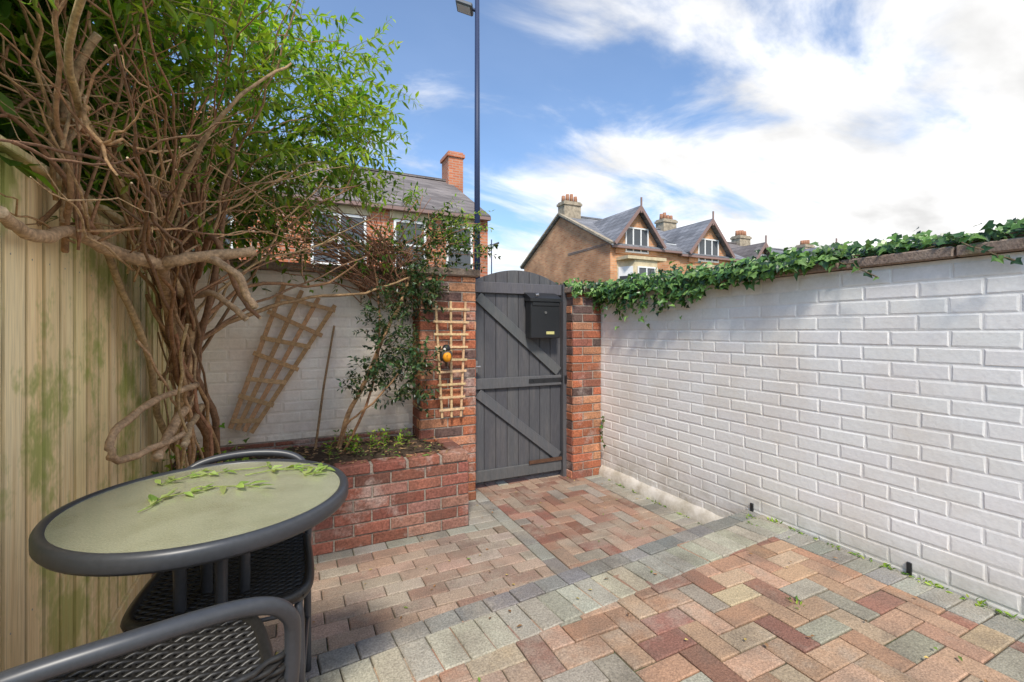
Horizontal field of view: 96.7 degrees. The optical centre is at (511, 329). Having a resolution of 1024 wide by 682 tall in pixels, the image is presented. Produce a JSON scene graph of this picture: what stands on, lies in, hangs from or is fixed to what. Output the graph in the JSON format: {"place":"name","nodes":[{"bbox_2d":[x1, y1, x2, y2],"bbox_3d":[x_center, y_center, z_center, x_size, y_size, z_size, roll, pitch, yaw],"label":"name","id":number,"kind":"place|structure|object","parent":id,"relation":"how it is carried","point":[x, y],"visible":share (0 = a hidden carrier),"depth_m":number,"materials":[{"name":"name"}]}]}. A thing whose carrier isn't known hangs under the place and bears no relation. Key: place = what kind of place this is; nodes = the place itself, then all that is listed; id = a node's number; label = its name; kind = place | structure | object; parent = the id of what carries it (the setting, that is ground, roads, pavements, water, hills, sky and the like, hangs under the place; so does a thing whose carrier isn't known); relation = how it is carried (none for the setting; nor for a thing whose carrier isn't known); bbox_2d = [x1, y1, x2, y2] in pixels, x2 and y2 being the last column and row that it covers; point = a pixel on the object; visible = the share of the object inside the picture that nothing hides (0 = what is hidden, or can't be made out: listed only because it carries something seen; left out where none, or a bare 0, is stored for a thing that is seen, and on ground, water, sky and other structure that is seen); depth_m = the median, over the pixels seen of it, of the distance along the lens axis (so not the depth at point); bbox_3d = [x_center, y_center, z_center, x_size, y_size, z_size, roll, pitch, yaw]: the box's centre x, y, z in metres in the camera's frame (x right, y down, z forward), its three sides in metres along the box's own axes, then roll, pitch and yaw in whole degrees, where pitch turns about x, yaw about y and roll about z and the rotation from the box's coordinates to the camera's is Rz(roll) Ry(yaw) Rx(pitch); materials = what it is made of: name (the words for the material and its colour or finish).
{"place":"outdoors","nodes":[
{"label":"outdoors","id":0,"kind":"place"},
{"bbox_2d":[92,0,1023,274],"label":"sky","id":1,"kind":"structure","parent":0,"point":[791,122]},
{"bbox_2d":[258,472,1023,681],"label":"brick paving","id":2,"kind":"structure","parent":0,"point":[715,593],"depth_m":1.93,"materials":[{"name":"brick"}]},
{"bbox_2d":[0,135,176,676],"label":"timber fence","id":3,"kind":"object","parent":2,"relation":"on","point":[74,383],"visible":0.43,"depth_m":1.46,"materials":[{"name":"brown wood"}]},
{"bbox_2d":[0,596,300,681],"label":"rattan chair","id":4,"kind":"object","parent":2,"relation":"on","point":[229,641],"visible":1,"depth_m":0.74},
{"bbox_2d":[28,459,347,614],"bbox_3d":[-0.755,0.776,1.151,0.642,0.725,0.642,0,0,-26],"label":"bistro table","id":5,"kind":"object","parent":2,"relation":"on","point":[111,531],"visible":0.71,"depth_m":1.03,"materials":[{"name":"green glass"}]},
{"bbox_2d":[138,461,334,511],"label":"leaf clippings","id":6,"kind":"object","parent":5,"relation":"on","point":[152,499],"visible":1,"depth_m":1.28,"materials":[{"name":"green plant"}]},
{"bbox_2d":[120,449,313,681],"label":"rattan chair","id":7,"kind":"object","parent":2,"relation":"on","point":[284,569],"visible":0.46,"depth_m":1.25,"materials":[{"name":"black wicker"}]},
{"bbox_2d":[184,266,412,448],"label":"brick wall","id":8,"kind":"structure","parent":2,"relation":"on","point":[282,348],"depth_m":3.27,"materials":[{"name":"white brick"}]},
{"bbox_2d":[177,268,413,448],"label":"bricks","id":9,"kind":"object","parent":8,"relation":"attached to","point":[289,385],"visible":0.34,"depth_m":3.27,"materials":[{"name":"white brick"}]},
{"bbox_2d":[228,285,336,433],"bbox_3d":[-1.578,0.181,3.165,0.679,1.032,0.056,0,0,-32],"label":"trellis","id":10,"kind":"object","parent":9,"relation":"attached to","point":[257,354],"visible":0.93,"depth_m":3.12,"materials":[{"name":"brown wood"}]},
{"bbox_2d":[190,259,406,276],"bbox_3d":[-1.568,-0.447,3.357,1.612,0.057,0.310,0,0,-26],"label":"coping","id":11,"kind":"object","parent":8,"relation":"on","point":[274,266],"visible":0.2,"depth_m":3.21,"materials":[{"name":"grey concrete"}]},
{"bbox_2d":[151,434,468,576],"bbox_3d":[-1.222,1.105,3.028,1.769,0.591,0.625,0,0,-26],"label":"brick planter","id":12,"kind":"object","parent":2,"relation":"on","point":[403,496],"visible":0.48,"depth_m":2.96,"materials":[{"name":"brick"}]},
{"bbox_2d":[0,0,422,474],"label":"climbing shrub","id":13,"kind":"object","parent":12,"relation":"in","point":[78,114],"visible":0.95,"depth_m":1.91,"materials":[{"name":"green plant"}]},
{"bbox_2d":[186,428,412,460],"bbox_3d":[-1.470,0.864,3.255,1.521,0.172,0.056,0,0,-26],"label":"brick footing","id":14,"kind":"object","parent":12,"relation":"on","point":[287,443],"visible":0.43,"depth_m":3.23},
{"bbox_2d":[314,325,334,447],"bbox_3d":[-1.337,0.410,3.251,0.019,0.883,0.196,0,0,23],"label":"garden cane","id":15,"kind":"object","parent":12,"relation":"in","point":[321,402],"visible":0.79,"depth_m":3.23,"materials":[{"name":"brown wood"}]},
{"bbox_2d":[209,161,500,458],"bbox_3d":[-1.049,-0.197,3.348,1.951,2.105,1.027,0,0,-26],"label":"holly shrub","id":16,"kind":"object","parent":12,"relation":"in","point":[386,257],"visible":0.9,"depth_m":3.24,"materials":[{"name":"green plant"}]},
{"bbox_2d":[413,275,474,491],"bbox_3d":[-0.582,0.468,3.711,0.443,1.765,0.413,0,0,-26],"label":"brick gate pillar","id":17,"kind":"object","parent":2,"relation":"on","point":[447,379],"visible":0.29,"depth_m":3.53,"materials":[{"name":"red brick"}]},
{"bbox_2d":[412,275,475,499],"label":"bricks","id":18,"kind":"object","parent":17,"relation":"attached to","point":[470,382],"visible":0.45,"depth_m":3.54,"materials":[{"name":"red brick"}]},
{"bbox_2d":[412,266,479,277],"bbox_3d":[-0.581,-0.447,3.709,0.505,0.060,0.480,0,0,-26],"label":"cap stone","id":19,"kind":"object","parent":18,"relation":"on","point":[461,272],"visible":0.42,"depth_m":3.51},
{"bbox_2d":[432,301,469,417],"bbox_3d":[-0.465,0.225,3.487,0.300,0.891,0.042,0,0,-26],"label":"trellis","id":20,"kind":"object","parent":18,"relation":"attached to","point":[451,371],"visible":0.94,"depth_m":3.48,"materials":[{"name":"brown wood"}]},
{"bbox_2d":[440,344,451,366],"bbox_3d":[-0.492,0.194,3.394,0.092,0.170,0.108,0,0,-26],"label":"bird ornament","id":21,"kind":"object","parent":20,"relation":"attached to","point":[446,357],"visible":0.95,"depth_m":3.36,"materials":[{"name":"ceramic"}]},
{"bbox_2d":[475,270,566,484],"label":"garden gate","id":22,"kind":"structure","parent":2,"relation":"on","point":[521,405],"depth_m":4.01,"materials":[{"name":"grey paint"}]},
{"bbox_2d":[524,292,561,337],"bbox_3d":[0.282,-0.128,4.032,0.320,0.405,0.132,0,0,-26],"label":"mail box","id":23,"kind":"object","parent":22,"relation":"attached to","point":[542,315],"visible":1,"depth_m":4.00,"materials":[{"name":"black metal"}]},
{"bbox_2d":[174,435,987,681],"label":"fallen leaves","id":24,"kind":"object","parent":2,"relation":"on","point":[479,678],"visible":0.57,"depth_m":3.03,"materials":[{"name":"green plant"}]},
{"bbox_2d":[567,296,599,475],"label":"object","id":25,"kind":"object","parent":2,"relation":"on","point":[592,387],"visible":0.14,"depth_m":4.17,"materials":[{"name":"brick"}]},
{"bbox_2d":[566,293,600,478],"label":"bricks","id":26,"kind":"object","parent":25,"relation":"attached to","point":[574,319],"visible":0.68,"depth_m":4.17,"materials":[{"name":"brick"}]},
{"bbox_2d":[564,286,590,293],"bbox_3d":[0.616,-0.362,4.332,0.368,0.060,0.405,0,0,-26],"label":"cap stone","id":27,"kind":"object","parent":26,"relation":"on","point":[567,290],"visible":0.28,"depth_m":4.14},
{"bbox_2d":[599,465,722,523],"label":"render plinth","id":28,"kind":"structure","parent":2,"relation":"on","point":[701,515],"depth_m":3.53,"materials":[{"name":"white paint"}]},
{"bbox_2d":[608,479,1023,620],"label":"weeds","id":29,"kind":"object","parent":2,"relation":"on","point":[926,582],"visible":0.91,"depth_m":2.07,"materials":[{"name":"green plant"}]},
{"bbox_2d":[750,503,911,576],"bbox_3d":[1.685,1.123,2.497,0.012,0.065,0.830,0,0,-26],"label":"wall vent","id":30,"kind":"object","parent":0,"point":[909,568],"depth_m":2.13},
{"label":"ground","id":31,"kind":"structure","parent":0,"visible":0},
{"bbox_2d":[173,197,487,277],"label":"walls","id":32,"kind":"structure","parent":31,"relation":"on","point":[483,234],"depth_m":13.67,"materials":[{"name":"red brick"}]},
{"bbox_2d":[129,143,490,216],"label":"roof","id":33,"kind":"structure","parent":32,"relation":"on","point":[440,191],"depth_m":15.73,"materials":[{"name":"grey tile"}]},
{"bbox_2d":[212,184,490,220],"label":"bargeboards and gutter","id":34,"kind":"object","parent":33,"relation":"attached to","point":[399,208],"visible":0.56,"depth_m":13.60,"materials":[{"name":"paint"}]},
{"bbox_2d":[184,212,472,268],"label":"windows","id":35,"kind":"structure","parent":32,"relation":"attached to","point":[403,221],"depth_m":13.79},
{"bbox_2d":[188,214,469,268],"bbox_3d":[-6.291,-1.200,12.498,11.060,4.260,0.008,0,0,-26],"label":"window glass","id":36,"kind":"object","parent":35,"relation":"attached to","point":[465,258],"visible":0.09,"depth_m":13.88,"materials":[{"name":"grey glass"}]},
{"bbox_2d":[194,112,464,192],"bbox_3d":[-6.396,-5.325,16.904,9.480,3.750,1.020,0,0,-26],"label":"chimney stack","id":37,"kind":"object","parent":32,"relation":"on","point":[451,162],"visible":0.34,"depth_m":18.42,"materials":[{"name":"red brick"}]},
{"bbox_2d":[209,193,473,226],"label":"lintels","id":38,"kind":"object","parent":32,"relation":"attached to","point":[346,209],"visible":0.12,"depth_m":13.43,"materials":[{"name":"stone"}]},
{"bbox_2d":[491,239,498,273],"bbox_3d":[-1.132,-2.250,30.026,0.588,7.400,0.392,0,0,0],"label":"street lamp","id":39,"kind":"object","parent":31,"relation":"on","point":[491,255],"visible":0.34,"depth_m":29.99,"materials":[{"name":"grey metal"}]},
{"bbox_2d":[524,217,677,284],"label":"walls","id":40,"kind":"structure","parent":31,"relation":"on","point":[552,259],"depth_m":24.54,"materials":[{"name":"brick"}]},
{"bbox_2d":[521,206,681,268],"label":"roof","id":41,"kind":"structure","parent":40,"relation":"on","point":[612,227],"depth_m":23.25,"materials":[{"name":"tile"}]},
{"bbox_2d":[520,213,613,267],"bbox_3d":[2.716,-5.356,25.886,0.260,2.537,9.546,0,0,-26],"label":"verge coping","id":42,"kind":"object","parent":41,"relation":"on","point":[599,235],"visible":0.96,"depth_m":24.66,"materials":[{"name":"stone"}]},
{"bbox_2d":[557,200,581,226],"bbox_3d":[3.300,-6.601,26.170,1.220,1.401,0.820,0,0,-26],"label":"chimney","id":43,"kind":"object","parent":41,"relation":"on","point":[571,209],"visible":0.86,"depth_m":25.85,"materials":[{"name":"stone"}]},
{"bbox_2d":[561,194,576,201],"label":"chimney pots","id":44,"kind":"object","parent":43,"relation":"on","point":[563,198],"visible":0.68,"depth_m":26.12,"materials":[{"name":"orange ceramic"}]},
{"bbox_2d":[612,197,681,253],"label":"bargeboards and gutter","id":45,"kind":"object","parent":41,"relation":"attached to","point":[641,209],"visible":1,"depth_m":22.24,"materials":[{"name":"paint"}]},
{"bbox_2d":[615,214,656,256],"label":"gable walls","id":46,"kind":"structure","parent":40,"relation":"attached to","point":[637,222],"depth_m":22.54,"materials":[{"name":"brick"}]},
{"bbox_2d":[616,255,666,278],"bbox_3d":[6.306,-1.025,22.155,2.400,4.950,0.850,0,0,-26],"label":"bay","id":47,"kind":"object","parent":31,"relation":"on","point":[634,261],"visible":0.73,"depth_m":21.79,"materials":[{"name":"beige paint"}]},
{"bbox_2d":[618,227,657,279],"bbox_3d":[6.310,-1.998,22.146,2.289,6.055,0.736,0,0,-26],"label":"joinery","id":48,"kind":"object","parent":47,"relation":"attached to","point":[625,271],"visible":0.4,"depth_m":22.12,"materials":[{"name":"white wood"}]},
{"bbox_2d":[620,228,653,279],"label":"glazing","id":49,"kind":"structure","parent":48,"relation":"on","point":[637,239],"depth_m":22.39,"materials":[{"name":"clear glass"}]},
{"bbox_2d":[678,254,732,273],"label":"walls","id":50,"kind":"structure","parent":31,"relation":"on","point":[683,261],"depth_m":23.98,"materials":[{"name":"brick"}]},
{"bbox_2d":[667,238,718,262],"bbox_3d":[9.668,-2.037,24.850,3.902,6.374,1.790,0,0,19],"label":"joinery","id":51,"kind":"object","parent":50,"relation":"in","point":[711,240],"visible":0.23,"depth_m":24.69,"materials":[{"name":"white wood"}]},
{"bbox_2d":[662,238,716,260],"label":"glazing","id":52,"kind":"structure","parent":51,"relation":"on","point":[708,247],"depth_m":24.63,"materials":[{"name":"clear glass"}]},
{"bbox_2d":[656,219,743,259],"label":"roof","id":53,"kind":"structure","parent":50,"relation":"on","point":[684,239],"depth_m":24.99,"materials":[{"name":"stone"}]},
{"bbox_2d":[654,218,677,230],"bbox_3d":[9.957,-6.431,29.402,1.220,1.301,0.820,0,0,-26],"label":"chimney","id":54,"kind":"object","parent":53,"relation":"on","point":[664,224],"visible":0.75,"depth_m":29.06,"materials":[{"name":"stone"}]},
{"bbox_2d":[659,212,672,218],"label":"chimney pots","id":55,"kind":"object","parent":54,"relation":"on","point":[663,215],"visible":0.71,"depth_m":29.28,"materials":[{"name":"orange ceramic"}]},
{"bbox_2d":[680,211,738,261],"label":"bargeboards and gutter","id":56,"kind":"object","parent":53,"relation":"attached to","point":[713,222],"visible":0.91,"depth_m":24.30,"materials":[{"name":"paint"}]},
{"bbox_2d":[688,227,725,264],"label":"gable walls","id":57,"kind":"structure","parent":50,"relation":"attached to","point":[709,234],"depth_m":24.73,"materials":[{"name":"brick"}]},
{"bbox_2d":[691,264,730,270],"bbox_3d":[10.759,-0.965,24.317,2.400,4.830,0.850,0,0,-26],"label":"bay","id":58,"kind":"object","parent":31,"relation":"on","point":[694,267],"visible":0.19,"depth_m":23.72,"materials":[{"name":"beige paint"}]},
{"bbox_2d":[600,251,1023,615],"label":"brick wall","id":59,"kind":"structure","parent":31,"relation":"on","point":[959,260],"depth_m":2.34,"materials":[{"name":"white brick"}]},
{"bbox_2d":[600,256,1023,619],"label":"bricks","id":60,"kind":"object","parent":59,"relation":"attached to","point":[1006,432],"visible":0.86,"depth_m":2.35,"materials":[{"name":"white brick"}]},
{"bbox_2d":[613,237,1023,294],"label":"coping","id":61,"kind":"object","parent":59,"relation":"on","point":[1011,245],"visible":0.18,"depth_m":2.06,"materials":[{"name":"grey concrete"}]},
{"bbox_2d":[555,217,1023,447],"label":"ivy","id":62,"kind":"object","parent":61,"relation":"on","point":[786,261],"visible":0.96,"depth_m":2.75,"materials":[{"name":"green plant"}]},
{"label":"walls","id":63,"kind":"object","parent":31,"relation":"on","visible":0},
{"bbox_2d":[727,242,769,259],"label":"roof","id":64,"kind":"structure","parent":63,"relation":"on","point":[746,251],"depth_m":26.90,"materials":[{"name":"grey stone"}]},
{"bbox_2d":[730,235,751,245],"bbox_3d":[16.344,-6.061,32.504,1.220,1.221,0.820,0,0,-26],"label":"chimney","id":65,"kind":"object","parent":64,"relation":"on","point":[741,240],"visible":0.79,"depth_m":32.16,"materials":[{"name":"stone"}]},
{"bbox_2d":[735,230,746,235],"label":"chimney pots","id":66,"kind":"object","parent":65,"relation":"on","point":[740,232],"visible":0.74,"depth_m":32.36,"materials":[{"name":"orange ceramic"}]},
{"bbox_2d":[756,235,771,258],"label":"bargeboards and gutter","id":67,"kind":"object","parent":64,"relation":"attached to","point":[765,245],"visible":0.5,"depth_m":26.13,"materials":[{"name":"paint"}]},
{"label":"walls","id":68,"kind":"object","parent":31,"relation":"on","visible":0},
{"bbox_2d":[771,245,833,255],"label":"roof","id":69,"kind":"structure","parent":68,"relation":"on","point":[779,251],"depth_m":32.89,"materials":[{"name":"stone"}]},
{"bbox_2d":[795,244,814,249],"bbox_3d":[23.001,-6.021,35.736,1.220,1.243,0.820,0,0,-26],"label":"chimney","id":70,"kind":"object","parent":69,"relation":"on","point":[807,246],"visible":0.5,"depth_m":35.38,"materials":[{"name":"stone"}]},
{"bbox_2d":[800,240,809,244],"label":"chimney pots","id":71,"kind":"object","parent":70,"relation":"on","point":[805,242],"visible":0.76,"depth_m":35.63,"materials":[{"name":"orange ceramic"}]},
{"label":"road","id":72,"kind":"structure","parent":0,"visible":0},
{"bbox_2d":[455,0,479,278],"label":"street lamp","id":73,"kind":"object","parent":72,"relation":"on","point":[464,7],"visible":0.48,"depth_m":7.98,"materials":[{"name":"black metal"}]}
]}

